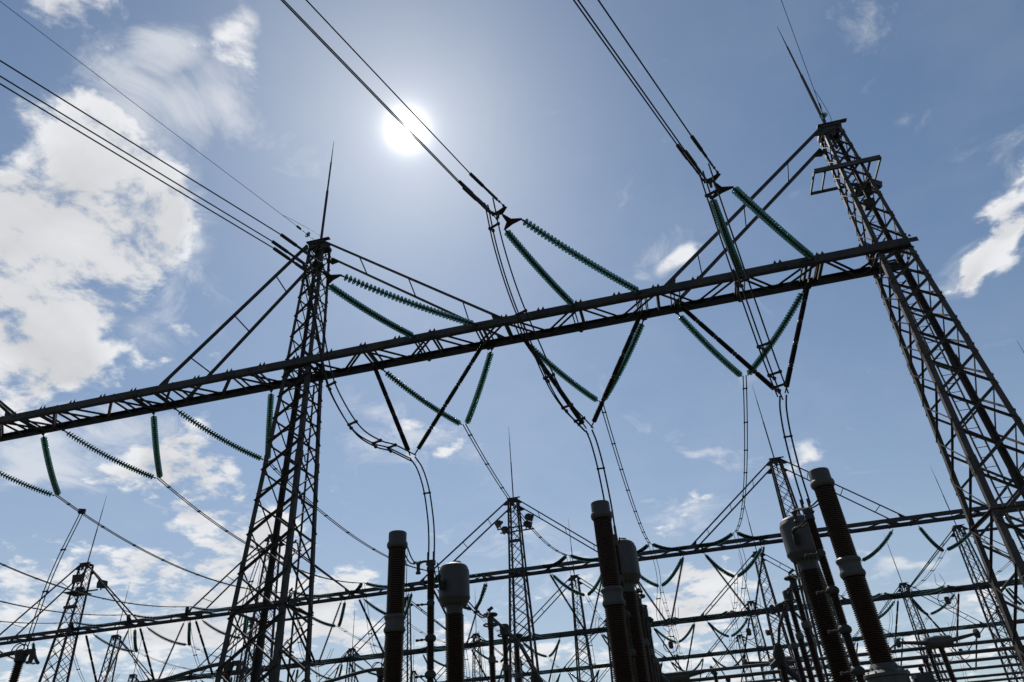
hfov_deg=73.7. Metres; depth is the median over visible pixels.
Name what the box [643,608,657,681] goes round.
disconnector column
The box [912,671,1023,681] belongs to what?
busbar tube
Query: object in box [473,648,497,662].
glass insulator string
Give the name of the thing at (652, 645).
disconnector column
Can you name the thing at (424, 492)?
dropper
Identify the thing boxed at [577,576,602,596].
tie bars
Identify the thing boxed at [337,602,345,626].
glass insulator string
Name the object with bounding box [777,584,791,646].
disconnector tube
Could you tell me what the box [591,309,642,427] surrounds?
rod insulator string
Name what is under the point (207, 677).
jumper loop
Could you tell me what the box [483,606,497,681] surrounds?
disconnector column
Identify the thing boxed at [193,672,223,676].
glass insulator string
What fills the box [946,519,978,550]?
glass insulator string
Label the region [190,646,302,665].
bus conductor
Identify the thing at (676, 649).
dropper
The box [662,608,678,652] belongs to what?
contact ring
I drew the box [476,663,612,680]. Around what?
portal beam
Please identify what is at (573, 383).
glass insulator string
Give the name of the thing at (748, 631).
contact ring
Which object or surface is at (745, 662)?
circuit breaker
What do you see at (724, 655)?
tie bars
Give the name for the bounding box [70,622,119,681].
jumper loop
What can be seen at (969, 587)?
portal beam
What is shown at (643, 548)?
glass insulator string
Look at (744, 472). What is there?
bus conductor
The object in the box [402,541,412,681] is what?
lattice tower
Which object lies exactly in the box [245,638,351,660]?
bus conductor
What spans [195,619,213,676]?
rod insulator string
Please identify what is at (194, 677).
portal beam
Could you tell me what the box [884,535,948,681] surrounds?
lattice tower
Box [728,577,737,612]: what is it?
bus conductor
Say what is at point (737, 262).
glass insulator string
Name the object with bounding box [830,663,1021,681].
busbar tube
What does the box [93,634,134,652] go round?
glass insulator string
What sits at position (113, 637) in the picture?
lattice tower
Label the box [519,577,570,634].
tie bars
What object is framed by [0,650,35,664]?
glass insulator string
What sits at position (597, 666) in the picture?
glass insulator string
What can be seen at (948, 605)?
tie bars
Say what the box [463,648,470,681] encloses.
dropper
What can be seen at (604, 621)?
tie bars
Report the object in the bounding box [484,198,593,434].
jumper loop
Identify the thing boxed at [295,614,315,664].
rod insulator string
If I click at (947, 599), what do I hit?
contact ring
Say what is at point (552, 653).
glass insulator string
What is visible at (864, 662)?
busbar tube
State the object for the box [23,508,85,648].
dropper
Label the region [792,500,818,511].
connection wire
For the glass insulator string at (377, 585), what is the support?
attached to the portal beam at (300, 601)
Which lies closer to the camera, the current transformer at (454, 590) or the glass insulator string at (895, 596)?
the current transformer at (454, 590)
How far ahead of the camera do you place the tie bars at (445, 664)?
121.17 m
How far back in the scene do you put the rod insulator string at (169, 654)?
70.39 m
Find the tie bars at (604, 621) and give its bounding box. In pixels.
[563,619,605,667]
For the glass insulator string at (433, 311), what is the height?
0.563 m
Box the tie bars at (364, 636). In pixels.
[343,615,384,656]
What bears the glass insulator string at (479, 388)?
attached to the portal beam at (818, 261)
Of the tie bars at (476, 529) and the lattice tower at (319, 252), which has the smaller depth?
the lattice tower at (319, 252)
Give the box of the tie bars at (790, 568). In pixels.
[764,554,846,602]
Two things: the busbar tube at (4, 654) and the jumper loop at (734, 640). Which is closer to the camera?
the busbar tube at (4, 654)
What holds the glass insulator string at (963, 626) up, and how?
attached to the portal beam at (935, 630)
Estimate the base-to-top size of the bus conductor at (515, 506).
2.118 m
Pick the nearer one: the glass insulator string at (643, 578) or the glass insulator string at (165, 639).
the glass insulator string at (643, 578)
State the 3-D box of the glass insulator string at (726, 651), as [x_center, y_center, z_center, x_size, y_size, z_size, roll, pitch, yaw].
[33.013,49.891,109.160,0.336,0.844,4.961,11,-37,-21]
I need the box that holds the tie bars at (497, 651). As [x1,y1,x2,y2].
[478,634,523,672]
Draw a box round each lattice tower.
[38,496,107,681]
[98,583,129,681]
[128,639,141,681]
[215,142,333,681]
[235,565,260,681]
[239,534,281,681]
[345,612,355,681]
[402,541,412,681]
[410,655,416,681]
[472,601,482,681]
[494,437,539,681]
[568,521,594,681]
[606,621,613,681]
[730,596,753,680]
[738,553,776,681]
[741,493,798,681]
[752,385,854,681]
[777,27,1023,672]
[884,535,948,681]
[930,466,1023,681]
[984,574,1023,680]
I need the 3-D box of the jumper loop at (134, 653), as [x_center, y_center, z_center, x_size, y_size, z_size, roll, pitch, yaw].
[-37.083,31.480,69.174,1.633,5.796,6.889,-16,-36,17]
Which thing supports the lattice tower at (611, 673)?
on the ground
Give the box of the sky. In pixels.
[0,0,1023,681]
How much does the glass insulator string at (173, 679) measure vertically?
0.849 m
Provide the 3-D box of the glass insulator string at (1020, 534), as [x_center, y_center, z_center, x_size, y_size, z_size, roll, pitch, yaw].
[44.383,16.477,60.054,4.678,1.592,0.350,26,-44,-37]
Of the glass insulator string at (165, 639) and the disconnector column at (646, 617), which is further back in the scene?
the glass insulator string at (165, 639)
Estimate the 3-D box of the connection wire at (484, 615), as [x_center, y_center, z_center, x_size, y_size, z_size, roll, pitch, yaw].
[-1.517,12.545,31.976,0.444,0.852,4.984,-9,-34,7]
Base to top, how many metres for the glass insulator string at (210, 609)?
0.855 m
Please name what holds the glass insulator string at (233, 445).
attached to the portal beam at (134, 395)
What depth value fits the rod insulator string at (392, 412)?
30.83 m
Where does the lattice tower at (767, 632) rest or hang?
on the ground
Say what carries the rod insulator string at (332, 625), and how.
hanging from the portal beam at (300, 601)
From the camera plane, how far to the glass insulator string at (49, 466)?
38.83 m
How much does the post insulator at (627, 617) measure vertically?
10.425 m
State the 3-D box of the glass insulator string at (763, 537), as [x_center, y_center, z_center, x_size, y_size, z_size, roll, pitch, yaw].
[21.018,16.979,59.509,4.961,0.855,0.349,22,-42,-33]
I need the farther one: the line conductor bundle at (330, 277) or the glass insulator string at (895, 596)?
the glass insulator string at (895, 596)
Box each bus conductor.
[0,563,189,607]
[0,601,129,615]
[0,621,72,623]
[55,495,291,592]
[136,652,247,671]
[157,478,358,582]
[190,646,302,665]
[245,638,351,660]
[268,460,437,571]
[338,627,425,650]
[404,621,479,643]
[462,424,566,555]
[585,596,606,624]
[599,400,650,544]
[659,588,672,619]
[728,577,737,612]
[734,375,747,532]
[883,551,945,593]
[893,615,929,636]
[947,547,1022,586]
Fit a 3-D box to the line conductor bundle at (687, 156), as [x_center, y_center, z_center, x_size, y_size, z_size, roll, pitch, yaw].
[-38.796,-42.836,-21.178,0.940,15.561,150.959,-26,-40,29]
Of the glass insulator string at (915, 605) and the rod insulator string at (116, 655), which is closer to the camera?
the rod insulator string at (116, 655)
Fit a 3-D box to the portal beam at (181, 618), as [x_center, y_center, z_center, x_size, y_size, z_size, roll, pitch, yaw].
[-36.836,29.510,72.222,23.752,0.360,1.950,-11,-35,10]
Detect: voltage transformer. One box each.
[383,530,407,681]
[591,500,635,681]
[808,467,934,681]
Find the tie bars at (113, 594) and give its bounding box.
[86,564,139,623]
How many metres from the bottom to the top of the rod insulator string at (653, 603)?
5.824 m
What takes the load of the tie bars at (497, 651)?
attached to the lattice tower at (479, 657)
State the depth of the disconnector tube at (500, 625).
39.30 m
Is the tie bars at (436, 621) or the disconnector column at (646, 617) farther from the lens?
the tie bars at (436, 621)
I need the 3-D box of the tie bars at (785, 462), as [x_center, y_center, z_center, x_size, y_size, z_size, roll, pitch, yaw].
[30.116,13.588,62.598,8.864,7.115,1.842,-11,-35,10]
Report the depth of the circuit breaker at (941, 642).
50.37 m
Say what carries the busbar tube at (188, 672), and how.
attached to the post insulator at (229, 667)
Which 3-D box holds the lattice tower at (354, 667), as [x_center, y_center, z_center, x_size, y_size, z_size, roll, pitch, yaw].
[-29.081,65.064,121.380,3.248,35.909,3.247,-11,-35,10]
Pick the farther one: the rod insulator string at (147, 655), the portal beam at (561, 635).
the portal beam at (561, 635)
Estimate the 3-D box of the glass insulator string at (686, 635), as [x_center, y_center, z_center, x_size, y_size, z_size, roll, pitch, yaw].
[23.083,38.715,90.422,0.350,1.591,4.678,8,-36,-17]
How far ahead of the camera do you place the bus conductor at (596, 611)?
71.33 m
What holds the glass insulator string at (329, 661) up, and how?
attached to the portal beam at (342, 660)
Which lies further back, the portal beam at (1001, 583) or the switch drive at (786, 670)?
the portal beam at (1001, 583)
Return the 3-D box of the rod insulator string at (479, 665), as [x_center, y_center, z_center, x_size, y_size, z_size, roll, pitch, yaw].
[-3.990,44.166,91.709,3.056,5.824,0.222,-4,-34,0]
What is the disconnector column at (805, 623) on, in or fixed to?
on the ground
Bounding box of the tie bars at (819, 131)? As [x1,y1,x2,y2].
[664,127,824,308]
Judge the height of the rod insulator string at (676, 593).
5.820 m
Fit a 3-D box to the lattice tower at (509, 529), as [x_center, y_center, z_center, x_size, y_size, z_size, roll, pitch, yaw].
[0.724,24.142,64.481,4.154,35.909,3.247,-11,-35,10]
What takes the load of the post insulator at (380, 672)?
on the ground
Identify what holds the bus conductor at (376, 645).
attached to the glass insulator string
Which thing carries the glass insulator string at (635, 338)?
attached to the portal beam at (818, 261)
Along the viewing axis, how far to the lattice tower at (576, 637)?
90.36 m
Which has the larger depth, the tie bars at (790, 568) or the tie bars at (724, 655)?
the tie bars at (724, 655)
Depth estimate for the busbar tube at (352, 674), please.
47.84 m
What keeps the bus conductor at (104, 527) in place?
attached to the glass insulator string
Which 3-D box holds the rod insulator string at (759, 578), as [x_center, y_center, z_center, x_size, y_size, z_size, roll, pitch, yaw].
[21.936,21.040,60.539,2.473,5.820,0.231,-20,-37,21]
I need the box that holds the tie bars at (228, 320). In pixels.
[159,245,313,402]
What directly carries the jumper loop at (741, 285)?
hanging from the line conductor bundle at (687, 156)
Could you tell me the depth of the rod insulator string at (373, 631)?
66.61 m
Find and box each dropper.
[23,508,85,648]
[230,548,262,660]
[409,456,434,551]
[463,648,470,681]
[586,429,614,525]
[587,636,597,681]
[668,625,679,669]
[751,615,768,679]
[779,395,810,503]
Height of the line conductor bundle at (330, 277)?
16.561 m
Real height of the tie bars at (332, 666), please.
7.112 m
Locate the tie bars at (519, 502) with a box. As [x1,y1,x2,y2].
[517,499,597,552]
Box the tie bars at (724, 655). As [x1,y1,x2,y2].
[706,636,737,676]
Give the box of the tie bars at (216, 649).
[191,619,249,674]
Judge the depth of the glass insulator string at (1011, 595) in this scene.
83.13 m
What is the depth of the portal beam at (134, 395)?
35.55 m
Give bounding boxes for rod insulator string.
[85,633,97,681]
[103,627,129,681]
[139,625,154,680]
[157,619,185,679]
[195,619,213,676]
[215,613,241,676]
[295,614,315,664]
[318,600,341,663]
[358,597,384,654]
[372,362,410,455]
[414,340,485,453]
[434,590,445,614]
[466,580,485,646]
[471,649,488,681]
[498,645,508,681]
[520,333,586,428]
[548,571,586,632]
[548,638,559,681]
[589,582,601,633]
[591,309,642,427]
[638,582,668,624]
[652,626,682,670]
[670,554,683,621]
[677,303,779,393]
[686,623,694,670]
[703,552,751,614]
[706,620,738,665]
[742,617,749,664]
[754,543,764,614]
[784,277,810,392]
[894,601,898,648]
[911,597,945,634]
[956,591,959,642]
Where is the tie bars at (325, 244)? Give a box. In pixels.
[322,241,509,340]
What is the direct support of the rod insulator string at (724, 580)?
hanging from the portal beam at (641, 557)
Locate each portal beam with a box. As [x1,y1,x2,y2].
[0,356,311,441]
[0,629,70,644]
[60,603,269,634]
[135,669,245,681]
[244,653,405,671]
[260,568,519,608]
[294,234,918,381]
[403,630,580,654]
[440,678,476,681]
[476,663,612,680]
[516,533,782,575]
[579,608,769,633]
[658,647,761,661]
[763,630,921,650]
[774,583,985,611]
[817,500,1023,537]
[895,650,1007,661]
[921,619,1023,633]
[981,579,1021,588]
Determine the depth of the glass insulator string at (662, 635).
90.48 m
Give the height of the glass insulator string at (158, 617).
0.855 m
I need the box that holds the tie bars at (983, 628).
[967,609,996,650]
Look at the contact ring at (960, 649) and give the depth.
85.71 m
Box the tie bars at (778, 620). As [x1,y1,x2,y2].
[754,602,815,640]
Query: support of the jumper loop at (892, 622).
hanging from the glass insulator string at (895, 596)
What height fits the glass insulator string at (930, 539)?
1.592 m
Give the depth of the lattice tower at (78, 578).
74.89 m
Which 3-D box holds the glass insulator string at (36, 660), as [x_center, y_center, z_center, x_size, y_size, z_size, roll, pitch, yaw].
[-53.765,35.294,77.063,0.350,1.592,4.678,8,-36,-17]
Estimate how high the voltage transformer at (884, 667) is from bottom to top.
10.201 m
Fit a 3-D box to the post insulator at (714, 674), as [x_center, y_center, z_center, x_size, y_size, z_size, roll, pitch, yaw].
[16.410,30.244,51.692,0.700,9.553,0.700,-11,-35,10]
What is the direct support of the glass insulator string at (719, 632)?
hanging from the portal beam at (725, 616)
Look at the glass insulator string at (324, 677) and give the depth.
98.99 m
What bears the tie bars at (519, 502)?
attached to the lattice tower at (509, 529)
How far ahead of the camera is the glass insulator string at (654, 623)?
86.61 m
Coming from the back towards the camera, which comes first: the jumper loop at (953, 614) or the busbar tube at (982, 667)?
the jumper loop at (953, 614)
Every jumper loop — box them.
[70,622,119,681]
[128,615,175,681]
[187,607,214,678]
[291,595,333,666]
[302,256,415,461]
[361,583,384,658]
[465,631,478,649]
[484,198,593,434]
[566,555,598,635]
[648,544,678,626]
[672,619,679,670]
[697,163,788,399]
[728,613,746,665]
[733,532,760,616]
[882,595,893,653]
[945,586,959,640]
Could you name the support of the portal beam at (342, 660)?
attached to the lattice tower at (253, 649)
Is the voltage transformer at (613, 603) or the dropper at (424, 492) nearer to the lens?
the voltage transformer at (613, 603)
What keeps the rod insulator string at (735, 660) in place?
hanging from the portal beam at (725, 616)
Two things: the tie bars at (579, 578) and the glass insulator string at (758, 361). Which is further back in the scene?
the tie bars at (579, 578)
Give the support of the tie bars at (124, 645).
attached to the lattice tower at (113, 637)
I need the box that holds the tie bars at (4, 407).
[0,400,35,431]
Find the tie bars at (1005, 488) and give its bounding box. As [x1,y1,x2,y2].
[995,462,1023,503]
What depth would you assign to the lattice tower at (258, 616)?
69.13 m
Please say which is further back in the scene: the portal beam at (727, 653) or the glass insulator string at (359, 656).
the portal beam at (727, 653)
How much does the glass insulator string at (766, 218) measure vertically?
0.511 m
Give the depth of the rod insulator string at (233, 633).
69.58 m
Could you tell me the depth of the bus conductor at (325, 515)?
45.62 m
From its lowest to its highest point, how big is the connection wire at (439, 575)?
0.214 m
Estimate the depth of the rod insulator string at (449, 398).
30.45 m
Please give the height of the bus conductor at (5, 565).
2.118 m
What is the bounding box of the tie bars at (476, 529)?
[420,501,509,580]
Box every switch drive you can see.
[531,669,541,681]
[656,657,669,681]
[770,643,800,681]
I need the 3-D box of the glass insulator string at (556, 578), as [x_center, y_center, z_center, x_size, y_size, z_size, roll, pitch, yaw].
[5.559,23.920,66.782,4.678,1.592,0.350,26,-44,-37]
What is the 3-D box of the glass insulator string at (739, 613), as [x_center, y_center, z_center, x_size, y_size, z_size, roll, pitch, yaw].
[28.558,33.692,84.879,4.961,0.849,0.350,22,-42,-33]
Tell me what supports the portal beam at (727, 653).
attached to the lattice tower at (767, 632)
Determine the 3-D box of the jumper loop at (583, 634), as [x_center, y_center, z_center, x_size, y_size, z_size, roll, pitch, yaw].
[5.971,23.226,61.713,1.633,5.796,6.889,-16,-36,17]
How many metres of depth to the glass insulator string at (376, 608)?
69.52 m
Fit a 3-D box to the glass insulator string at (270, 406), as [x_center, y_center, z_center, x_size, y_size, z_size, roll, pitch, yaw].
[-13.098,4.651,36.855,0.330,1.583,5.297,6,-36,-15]
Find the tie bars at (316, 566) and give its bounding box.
[281,539,354,594]
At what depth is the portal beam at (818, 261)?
31.43 m
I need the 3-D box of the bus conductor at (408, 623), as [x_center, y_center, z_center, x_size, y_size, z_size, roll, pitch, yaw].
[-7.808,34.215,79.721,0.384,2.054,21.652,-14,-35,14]
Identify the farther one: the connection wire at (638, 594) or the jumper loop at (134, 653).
the jumper loop at (134, 653)
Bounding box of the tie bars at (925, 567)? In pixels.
[906,527,954,591]
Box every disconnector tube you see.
[493,618,534,672]
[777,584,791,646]
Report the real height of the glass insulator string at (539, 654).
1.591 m
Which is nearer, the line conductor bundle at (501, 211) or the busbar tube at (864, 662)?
the line conductor bundle at (501, 211)
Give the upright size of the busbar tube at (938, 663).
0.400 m
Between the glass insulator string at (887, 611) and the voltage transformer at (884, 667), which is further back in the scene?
the glass insulator string at (887, 611)
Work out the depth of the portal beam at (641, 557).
63.46 m
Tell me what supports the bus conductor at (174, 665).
hanging from the glass insulator string at (112, 645)
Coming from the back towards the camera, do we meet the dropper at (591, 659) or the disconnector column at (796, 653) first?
the dropper at (591, 659)
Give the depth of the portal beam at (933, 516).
59.61 m
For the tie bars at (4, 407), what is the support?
attached to the lattice tower
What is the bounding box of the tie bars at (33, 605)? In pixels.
[0,565,82,640]
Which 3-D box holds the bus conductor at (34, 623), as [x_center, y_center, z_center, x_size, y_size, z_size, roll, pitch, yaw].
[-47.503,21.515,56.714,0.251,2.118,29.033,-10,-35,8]
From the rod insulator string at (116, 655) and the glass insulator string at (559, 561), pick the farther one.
the rod insulator string at (116, 655)
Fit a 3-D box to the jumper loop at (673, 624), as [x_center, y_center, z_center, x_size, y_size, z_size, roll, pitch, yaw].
[13.039,21.871,60.488,1.633,5.796,6.889,-16,-36,17]
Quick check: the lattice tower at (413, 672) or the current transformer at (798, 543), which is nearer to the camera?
the current transformer at (798, 543)
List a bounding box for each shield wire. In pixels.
[0,1,320,239]
[781,0,830,121]
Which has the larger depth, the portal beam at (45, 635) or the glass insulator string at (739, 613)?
the glass insulator string at (739, 613)
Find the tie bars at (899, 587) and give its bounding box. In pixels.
[879,585,900,615]
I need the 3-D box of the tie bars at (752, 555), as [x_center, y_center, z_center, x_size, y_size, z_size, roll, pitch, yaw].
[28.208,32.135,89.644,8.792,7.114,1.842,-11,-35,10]
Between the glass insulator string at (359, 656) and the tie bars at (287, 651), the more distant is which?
the tie bars at (287, 651)
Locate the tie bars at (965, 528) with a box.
[963,526,1023,554]
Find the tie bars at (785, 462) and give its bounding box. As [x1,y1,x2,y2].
[781,459,903,523]
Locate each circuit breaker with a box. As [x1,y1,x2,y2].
[666,665,712,681]
[743,654,811,667]
[894,629,980,681]
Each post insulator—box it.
[8,643,35,681]
[218,655,240,681]
[371,662,384,681]
[415,551,435,681]
[613,526,637,681]
[712,671,718,681]
[791,498,865,681]
[923,658,935,681]
[926,649,941,681]
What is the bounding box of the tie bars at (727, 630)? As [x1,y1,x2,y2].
[707,602,748,652]
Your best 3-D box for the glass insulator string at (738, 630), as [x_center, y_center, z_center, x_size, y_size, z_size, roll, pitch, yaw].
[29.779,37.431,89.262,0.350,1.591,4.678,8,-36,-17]
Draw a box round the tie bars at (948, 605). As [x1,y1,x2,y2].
[907,584,982,623]
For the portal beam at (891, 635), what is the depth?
107.43 m
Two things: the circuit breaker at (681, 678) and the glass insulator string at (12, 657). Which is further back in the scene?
the glass insulator string at (12, 657)
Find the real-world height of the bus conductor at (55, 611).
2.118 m
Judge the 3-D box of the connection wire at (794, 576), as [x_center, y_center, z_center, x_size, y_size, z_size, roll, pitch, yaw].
[12.618,9.835,29.526,0.444,0.852,4.984,-9,-34,7]
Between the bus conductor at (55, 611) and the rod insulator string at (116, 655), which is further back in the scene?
the rod insulator string at (116, 655)
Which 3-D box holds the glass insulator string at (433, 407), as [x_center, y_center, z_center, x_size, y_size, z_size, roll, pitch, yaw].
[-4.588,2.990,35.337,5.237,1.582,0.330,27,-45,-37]
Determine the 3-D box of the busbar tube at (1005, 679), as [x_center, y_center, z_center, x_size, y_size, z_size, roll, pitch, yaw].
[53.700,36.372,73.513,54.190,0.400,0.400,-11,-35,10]
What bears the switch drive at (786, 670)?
on the ground
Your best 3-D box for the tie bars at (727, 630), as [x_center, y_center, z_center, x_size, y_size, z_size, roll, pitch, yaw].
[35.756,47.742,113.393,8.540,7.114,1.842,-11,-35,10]
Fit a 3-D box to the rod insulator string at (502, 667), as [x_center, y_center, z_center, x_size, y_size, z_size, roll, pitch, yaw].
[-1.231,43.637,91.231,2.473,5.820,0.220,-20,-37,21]
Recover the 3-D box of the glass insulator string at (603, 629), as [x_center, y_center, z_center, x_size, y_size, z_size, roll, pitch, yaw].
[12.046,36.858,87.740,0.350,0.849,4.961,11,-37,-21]
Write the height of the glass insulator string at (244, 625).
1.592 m
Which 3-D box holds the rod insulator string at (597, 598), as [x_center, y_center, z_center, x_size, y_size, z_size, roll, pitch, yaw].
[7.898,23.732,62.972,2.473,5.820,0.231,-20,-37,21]
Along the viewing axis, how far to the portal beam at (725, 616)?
88.38 m
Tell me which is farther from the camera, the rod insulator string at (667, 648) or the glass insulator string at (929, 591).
the rod insulator string at (667, 648)
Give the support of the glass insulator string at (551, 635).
attached to the portal beam at (561, 635)
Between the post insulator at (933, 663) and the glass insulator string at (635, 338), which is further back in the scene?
the post insulator at (933, 663)
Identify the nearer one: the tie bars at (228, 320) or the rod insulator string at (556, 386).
the rod insulator string at (556, 386)
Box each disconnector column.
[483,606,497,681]
[497,624,511,681]
[507,633,522,681]
[635,588,654,681]
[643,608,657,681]
[648,618,659,681]
[769,602,806,681]
[782,590,815,681]
[784,568,825,681]
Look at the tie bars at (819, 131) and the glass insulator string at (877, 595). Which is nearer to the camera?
the tie bars at (819, 131)
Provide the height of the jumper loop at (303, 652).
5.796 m
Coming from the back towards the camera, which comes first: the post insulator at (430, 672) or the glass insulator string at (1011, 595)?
the glass insulator string at (1011, 595)
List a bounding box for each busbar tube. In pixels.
[0,650,15,657]
[152,662,218,681]
[323,667,376,681]
[662,636,1023,676]
[684,645,1023,681]
[744,654,1018,681]
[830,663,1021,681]
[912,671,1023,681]
[967,676,1023,681]
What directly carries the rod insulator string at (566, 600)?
hanging from the portal beam at (641, 557)
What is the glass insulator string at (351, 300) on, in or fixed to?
attached to the portal beam at (818, 261)
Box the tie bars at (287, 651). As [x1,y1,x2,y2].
[257,622,299,661]
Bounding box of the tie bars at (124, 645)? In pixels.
[116,636,151,678]
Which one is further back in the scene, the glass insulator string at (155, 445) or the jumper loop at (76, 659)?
the jumper loop at (76, 659)
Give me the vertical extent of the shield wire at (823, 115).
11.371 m
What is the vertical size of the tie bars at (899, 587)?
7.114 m
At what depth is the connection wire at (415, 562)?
25.70 m
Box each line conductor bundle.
[0,60,340,284]
[281,0,521,229]
[573,0,733,198]
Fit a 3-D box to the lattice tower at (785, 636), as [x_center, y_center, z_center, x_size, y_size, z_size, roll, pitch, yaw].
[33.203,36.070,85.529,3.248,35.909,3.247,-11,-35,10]
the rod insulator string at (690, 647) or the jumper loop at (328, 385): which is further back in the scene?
the rod insulator string at (690, 647)
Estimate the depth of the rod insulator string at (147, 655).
70.82 m
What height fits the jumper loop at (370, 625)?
5.796 m
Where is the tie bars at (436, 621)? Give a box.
[408,598,445,629]
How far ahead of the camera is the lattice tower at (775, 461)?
62.43 m
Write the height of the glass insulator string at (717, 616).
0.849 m
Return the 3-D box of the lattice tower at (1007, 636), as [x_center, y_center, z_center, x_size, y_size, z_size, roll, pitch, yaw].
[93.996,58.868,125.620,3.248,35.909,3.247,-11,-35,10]
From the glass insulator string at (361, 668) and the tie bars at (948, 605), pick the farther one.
the tie bars at (948, 605)
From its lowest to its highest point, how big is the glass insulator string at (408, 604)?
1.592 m
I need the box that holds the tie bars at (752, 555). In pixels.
[700,553,753,615]
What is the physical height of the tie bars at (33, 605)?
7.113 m
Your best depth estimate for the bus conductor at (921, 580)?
68.03 m
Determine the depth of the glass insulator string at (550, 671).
113.79 m
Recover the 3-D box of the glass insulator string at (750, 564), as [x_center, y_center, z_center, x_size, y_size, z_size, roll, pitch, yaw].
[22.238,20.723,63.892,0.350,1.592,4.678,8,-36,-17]
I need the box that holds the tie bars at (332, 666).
[318,650,349,681]
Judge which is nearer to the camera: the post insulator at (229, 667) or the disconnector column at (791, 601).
the disconnector column at (791, 601)
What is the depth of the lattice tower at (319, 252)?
29.82 m
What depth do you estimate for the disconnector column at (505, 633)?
35.68 m
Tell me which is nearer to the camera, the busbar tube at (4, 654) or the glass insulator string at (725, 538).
the busbar tube at (4, 654)
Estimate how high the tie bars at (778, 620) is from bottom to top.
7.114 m
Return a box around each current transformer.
[437,561,469,681]
[618,538,649,681]
[779,513,855,681]
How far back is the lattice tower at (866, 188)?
26.16 m
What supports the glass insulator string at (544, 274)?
attached to the portal beam at (818, 261)
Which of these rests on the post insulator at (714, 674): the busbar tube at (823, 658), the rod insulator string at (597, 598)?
the busbar tube at (823, 658)
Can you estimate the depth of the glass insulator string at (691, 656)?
109.51 m
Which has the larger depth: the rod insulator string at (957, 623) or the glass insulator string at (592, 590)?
the rod insulator string at (957, 623)
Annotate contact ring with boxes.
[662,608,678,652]
[739,597,756,639]
[934,574,956,608]
[948,622,969,659]
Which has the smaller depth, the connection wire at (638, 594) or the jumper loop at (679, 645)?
the connection wire at (638, 594)
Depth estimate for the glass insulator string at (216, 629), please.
72.70 m
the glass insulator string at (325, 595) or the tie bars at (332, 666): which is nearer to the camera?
the glass insulator string at (325, 595)
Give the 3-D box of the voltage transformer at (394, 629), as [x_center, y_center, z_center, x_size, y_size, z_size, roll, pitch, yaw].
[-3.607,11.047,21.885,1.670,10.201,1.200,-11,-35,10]
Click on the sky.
(111, 277)
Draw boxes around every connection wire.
[406,547,420,564]
[435,562,441,577]
[467,602,490,617]
[635,583,642,598]
[788,573,801,579]
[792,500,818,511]
[792,510,814,528]
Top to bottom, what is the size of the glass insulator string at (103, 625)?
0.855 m
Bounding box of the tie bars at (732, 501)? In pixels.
[691,460,771,549]
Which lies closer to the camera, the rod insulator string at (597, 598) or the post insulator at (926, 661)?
the post insulator at (926, 661)
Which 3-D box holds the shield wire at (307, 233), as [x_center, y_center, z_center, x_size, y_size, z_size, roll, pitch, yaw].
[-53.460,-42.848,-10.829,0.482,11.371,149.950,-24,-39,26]
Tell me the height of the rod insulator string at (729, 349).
5.604 m
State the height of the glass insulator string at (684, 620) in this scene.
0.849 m
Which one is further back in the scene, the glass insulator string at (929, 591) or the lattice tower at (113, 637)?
the lattice tower at (113, 637)
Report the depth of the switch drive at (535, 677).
42.12 m
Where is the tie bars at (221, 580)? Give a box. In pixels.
[189,537,268,614]
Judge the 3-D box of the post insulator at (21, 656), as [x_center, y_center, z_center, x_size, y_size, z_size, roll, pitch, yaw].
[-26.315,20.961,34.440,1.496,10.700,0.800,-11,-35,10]
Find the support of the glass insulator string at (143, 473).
attached to the portal beam at (134, 395)
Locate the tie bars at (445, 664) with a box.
[436,635,472,679]
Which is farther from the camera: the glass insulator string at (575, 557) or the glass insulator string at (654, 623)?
the glass insulator string at (654, 623)
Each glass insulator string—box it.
[0,471,54,496]
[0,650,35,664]
[31,642,39,664]
[40,435,60,495]
[64,431,155,478]
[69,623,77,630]
[74,621,126,626]
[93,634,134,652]
[130,613,182,619]
[133,629,137,651]
[147,627,186,645]
[150,414,162,477]
[150,676,186,680]
[176,409,263,460]
[187,621,190,645]
[190,605,240,611]
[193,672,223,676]
[202,620,240,638]
[243,614,246,638]
[265,392,273,458]
[297,592,340,597]
[298,607,336,627]
[310,668,332,679]
[311,658,339,663]
[328,284,415,337]
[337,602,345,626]
[341,274,476,326]
[350,583,362,593]
[353,662,376,675]
[354,654,382,657]
[364,599,385,614]
[365,582,409,588]
[382,370,461,425]
[404,592,412,615]
[426,654,445,666]
[465,349,493,423]
[469,573,486,577]
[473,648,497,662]
[474,583,487,609]
[481,639,508,642]
[504,230,574,305]
[521,218,641,292]
[523,643,546,657]
[531,345,597,401]
[535,632,559,637]
[540,669,560,672]
[542,555,565,567]
[549,639,560,656]
[552,574,584,596]
[570,554,598,561]
[580,665,599,668]
[587,575,600,595]
[596,628,607,630]
[606,321,644,399]
[637,544,648,554]
[640,575,658,586]
[650,617,669,624]
[652,543,686,550]
[655,628,675,642]
[661,558,681,586]
[673,617,696,621]
[677,314,741,376]
[678,624,693,642]
[687,654,704,657]
[698,533,732,546]
[703,611,727,618]
[705,555,734,577]
[707,621,728,636]
[708,650,727,655]
[709,199,742,272]
[731,610,752,614]
[731,617,748,636]
[732,186,813,258]
[737,532,767,539]
[737,547,761,576]
[747,290,803,374]
[848,593,881,599]
[861,529,892,561]
[879,600,894,617]
[884,592,901,597]
[908,586,944,594]
[910,599,928,614]
[918,526,943,551]
[931,593,954,614]
[938,625,966,630]
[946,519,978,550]
[948,585,963,589]
[1005,516,1023,539]
[1005,588,1021,604]

